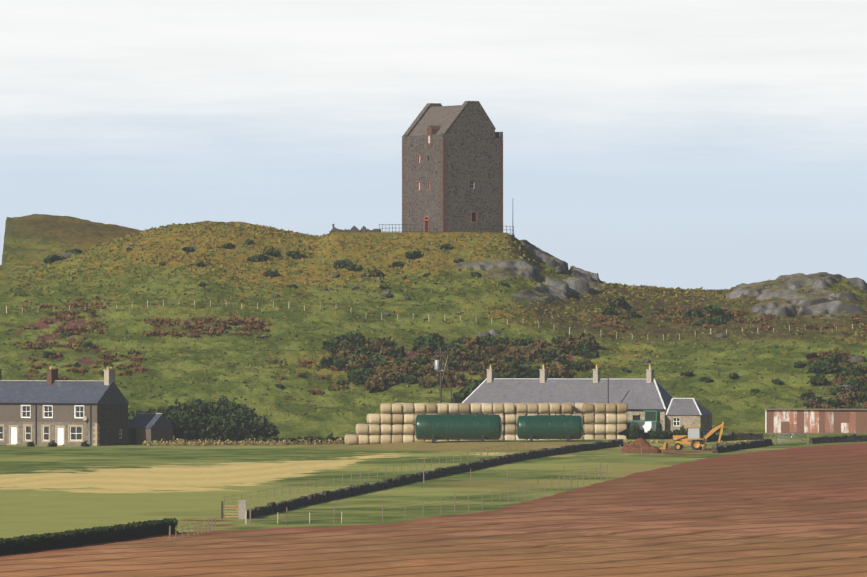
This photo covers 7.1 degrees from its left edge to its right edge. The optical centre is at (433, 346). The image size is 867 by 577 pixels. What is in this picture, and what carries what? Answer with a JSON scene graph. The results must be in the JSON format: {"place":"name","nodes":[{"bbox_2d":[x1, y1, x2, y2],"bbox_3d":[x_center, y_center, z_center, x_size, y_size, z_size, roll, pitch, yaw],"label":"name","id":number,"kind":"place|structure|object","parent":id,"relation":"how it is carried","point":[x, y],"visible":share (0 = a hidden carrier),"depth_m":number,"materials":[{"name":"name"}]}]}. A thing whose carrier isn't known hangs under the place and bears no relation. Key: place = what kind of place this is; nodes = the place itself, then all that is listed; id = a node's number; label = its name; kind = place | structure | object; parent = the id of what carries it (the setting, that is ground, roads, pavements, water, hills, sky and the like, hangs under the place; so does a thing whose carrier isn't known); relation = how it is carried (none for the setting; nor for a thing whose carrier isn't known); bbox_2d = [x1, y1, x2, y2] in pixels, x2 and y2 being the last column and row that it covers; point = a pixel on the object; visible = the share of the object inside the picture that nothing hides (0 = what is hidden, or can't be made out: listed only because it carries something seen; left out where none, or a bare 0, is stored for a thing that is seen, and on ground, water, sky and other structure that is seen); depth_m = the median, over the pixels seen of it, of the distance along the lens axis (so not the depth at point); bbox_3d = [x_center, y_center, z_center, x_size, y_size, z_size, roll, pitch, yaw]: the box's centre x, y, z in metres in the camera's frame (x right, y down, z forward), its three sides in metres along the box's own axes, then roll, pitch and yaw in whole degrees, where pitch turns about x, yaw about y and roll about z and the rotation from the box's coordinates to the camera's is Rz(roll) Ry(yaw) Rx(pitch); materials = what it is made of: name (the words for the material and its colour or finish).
{"place":"outdoors","nodes":[
{"label":"outdoors","id":0,"kind":"place"},
{"bbox_2d":[0,214,866,576],"bbox_3d":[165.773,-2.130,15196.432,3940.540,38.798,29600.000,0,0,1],"label":"terrain","id":1,"kind":"structure","parent":0,"point":[790,508],"depth_m":791.76,"materials":[{"name":"green plant"}]},
{"bbox_2d":[0,367,128,445],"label":"farmhouse","id":2,"kind":"object","parent":1,"relation":"on","point":[66,412],"visible":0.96,"depth_m":839.88,"materials":[{"name":"stone"}]},
{"bbox_2d":[0,518,177,554],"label":"field hedge","id":3,"kind":"object","parent":1,"relation":"on","point":[66,538],"visible":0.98,"depth_m":540.29,"materials":[{"name":"green plant"}]},
{"bbox_2d":[128,413,173,444],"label":"outhouse","id":4,"kind":"structure","parent":1,"relation":"on","point":[157,427],"depth_m":843.42,"materials":[{"name":"grey stone"}]},
{"bbox_2d":[221,501,238,518],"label":"wooden field gate","id":5,"kind":"structure","parent":1,"relation":"on","point":[222,511],"depth_m":595.88,"materials":[{"name":"brown wood"}]},
{"bbox_2d":[238,500,246,518],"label":"gate pillar","id":6,"kind":"structure","parent":1,"relation":"on","point":[242,506],"depth_m":595.46,"materials":[{"name":"stone"}]},
{"bbox_2d":[70,347,608,402],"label":"utility poles","id":7,"kind":"object","parent":1,"relation":"on","point":[438,365],"visible":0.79,"depth_m":843.18,"materials":[{"name":"wood"}]},
{"bbox_2d":[26,360,706,446],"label":"bushes","id":8,"kind":"object","parent":1,"relation":"on","point":[221,418],"depth_m":849.80,"materials":[{"name":"green plant"}]},
{"bbox_2d":[329,220,514,236],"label":"ruined wall","id":9,"kind":"structure","parent":1,"relation":"on","point":[352,230],"depth_m":994.28,"materials":[{"name":"stone"}]},
{"bbox_2d":[6,240,858,539],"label":"stock fences","id":10,"kind":"object","parent":1,"relation":"on","point":[250,518],"visible":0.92,"depth_m":671.95,"materials":[{"name":"grey wood"}]},
{"bbox_2d":[3,221,866,415],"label":"hill tussocks","id":11,"kind":"object","parent":1,"relation":"on","point":[345,247],"visible":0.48,"depth_m":950.19,"materials":[{"name":"green plant"}]},
{"bbox_2d":[11,295,866,408],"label":"bracken clumps","id":12,"kind":"object","parent":1,"relation":"on","point":[254,324],"visible":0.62,"depth_m":919.36,"materials":[{"name":"plant"}]},
{"bbox_2d":[141,438,751,445],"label":"rank grass","id":13,"kind":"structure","parent":1,"relation":"on","point":[225,442],"depth_m":838.94,"materials":[{"name":"green plant"}]},
{"bbox_2d":[41,239,866,408],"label":"gorse bushes","id":14,"kind":"object","parent":1,"relation":"on","point":[369,367],"visible":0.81,"depth_m":906.13,"materials":[{"name":"green plant"}]},
{"bbox_2d":[47,252,866,391],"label":"crag rocks","id":15,"kind":"object","parent":1,"relation":"on","point":[856,358],"visible":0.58,"depth_m":938.65,"materials":[{"name":"grey stone"}]},
{"bbox_2d":[414,411,501,442],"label":"fuel tank","id":16,"kind":"object","parent":1,"relation":"on","point":[466,426],"visible":1,"depth_m":828.43,"materials":[{"name":"green metal"}]},
{"bbox_2d":[344,403,627,444],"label":"hay bales","id":17,"kind":"object","parent":1,"relation":"on","point":[395,420],"visible":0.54,"depth_m":837.38,"materials":[{"name":"beige plant"}]},
{"bbox_2d":[516,412,582,441],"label":"fuel tank","id":18,"kind":"object","parent":1,"relation":"on","point":[555,426],"visible":1,"depth_m":828.34,"materials":[{"name":"green metal"}]},
{"bbox_2d":[247,432,866,517],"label":"hedges","id":19,"kind":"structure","parent":1,"relation":"on","point":[759,440],"depth_m":735.22,"materials":[{"name":"green plant"}]},
{"bbox_2d":[458,365,672,434],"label":"cottage row","id":20,"kind":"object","parent":1,"relation":"on","point":[640,396],"visible":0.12,"depth_m":858.19,"materials":[{"name":"stone"}]},
{"bbox_2d":[621,438,661,452],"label":"spoil heap","id":21,"kind":"object","parent":1,"relation":"on","point":[638,443],"visible":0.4,"depth_m":784.89,"materials":[{"name":"brown soil"}]},
{"bbox_2d":[627,410,661,428],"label":"tractor","id":22,"kind":"object","parent":1,"relation":"on","point":[652,415],"visible":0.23,"depth_m":846.00,"materials":[{"name":"metal"}]},
{"bbox_2d":[665,398,713,433],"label":"cottage wing","id":23,"kind":"structure","parent":1,"relation":"on","point":[688,412],"depth_m":847.61,"materials":[{"name":"beige stone"}]},
{"bbox_2d":[659,421,723,449],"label":"backhoe loader","id":24,"kind":"object","parent":1,"relation":"on","point":[694,438],"visible":0.96,"depth_m":793.16,"materials":[{"name":"metal"}]},
{"bbox_2d":[769,432,807,444],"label":"metal gate","id":25,"kind":"structure","parent":1,"relation":"on","point":[788,436],"depth_m":811.64,"materials":[{"name":"grey metal"}]},
{"bbox_2d":[764,409,866,433],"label":"tin shed","id":26,"kind":"structure","parent":1,"relation":"on","point":[800,421],"depth_m":862.14,"materials":[{"name":"red metal"}]},
{"bbox_2d":[0,0,866,289],"label":"sky","id":27,"kind":"structure","parent":0,"point":[684,144],"materials":[{"name":"white"}]},
{"bbox_2d":[402,101,502,232],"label":"tower house","id":28,"kind":"structure","parent":0,"point":[452,168],"depth_m":992.63,"materials":[{"name":"stone"}]},
{"bbox_2d":[625,421,655,431],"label":"white van","id":29,"kind":"object","parent":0,"point":[646,426],"visible":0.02,"depth_m":841.56,"materials":[{"name":"metal"}]}
]}

